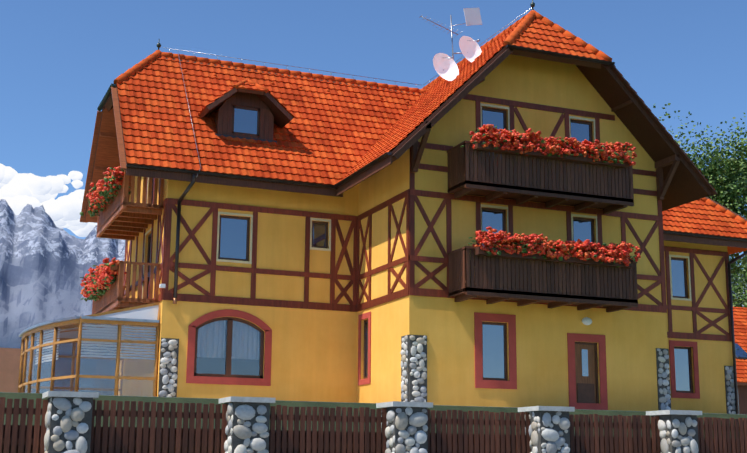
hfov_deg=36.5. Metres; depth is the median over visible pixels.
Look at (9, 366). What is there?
neighbours
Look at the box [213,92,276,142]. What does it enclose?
dormer
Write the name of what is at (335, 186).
gutters
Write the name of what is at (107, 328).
conservatory
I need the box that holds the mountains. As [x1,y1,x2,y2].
[0,199,746,394]
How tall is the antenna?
6.375 m
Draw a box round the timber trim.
[123,94,731,409]
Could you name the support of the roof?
on the house walls
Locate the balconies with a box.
[92,141,637,313]
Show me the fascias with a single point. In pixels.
(417, 154)
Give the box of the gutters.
[97,0,746,413]
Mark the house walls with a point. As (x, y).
(314, 356)
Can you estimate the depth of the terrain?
25.04 m
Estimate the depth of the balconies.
30.96 m
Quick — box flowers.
[80,124,640,301]
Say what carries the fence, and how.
on the terrain
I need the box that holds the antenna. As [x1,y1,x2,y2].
[163,8,530,176]
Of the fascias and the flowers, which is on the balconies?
the flowers
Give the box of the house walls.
[118,54,732,413]
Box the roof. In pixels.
[85,10,746,385]
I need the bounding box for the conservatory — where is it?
[18,302,160,396]
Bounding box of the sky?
[0,0,746,265]
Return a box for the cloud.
[0,163,96,236]
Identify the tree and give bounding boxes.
[653,103,746,307]
[730,253,746,307]
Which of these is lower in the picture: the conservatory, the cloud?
the conservatory
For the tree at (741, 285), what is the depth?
76.45 m
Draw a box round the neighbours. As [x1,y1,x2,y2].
[0,343,746,413]
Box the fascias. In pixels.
[80,48,746,247]
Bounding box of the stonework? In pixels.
[44,335,735,452]
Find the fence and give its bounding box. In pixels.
[0,391,746,452]
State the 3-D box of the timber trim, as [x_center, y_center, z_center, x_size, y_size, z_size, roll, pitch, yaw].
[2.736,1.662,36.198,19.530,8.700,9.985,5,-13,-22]
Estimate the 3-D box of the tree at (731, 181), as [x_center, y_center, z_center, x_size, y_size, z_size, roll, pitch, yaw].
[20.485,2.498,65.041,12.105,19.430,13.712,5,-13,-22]
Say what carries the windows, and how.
attached to the house walls
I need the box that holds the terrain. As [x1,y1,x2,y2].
[0,392,746,438]
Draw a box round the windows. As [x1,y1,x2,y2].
[147,107,692,403]
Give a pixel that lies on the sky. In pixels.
(59, 59)
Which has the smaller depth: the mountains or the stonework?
the stonework
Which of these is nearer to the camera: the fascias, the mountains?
the fascias

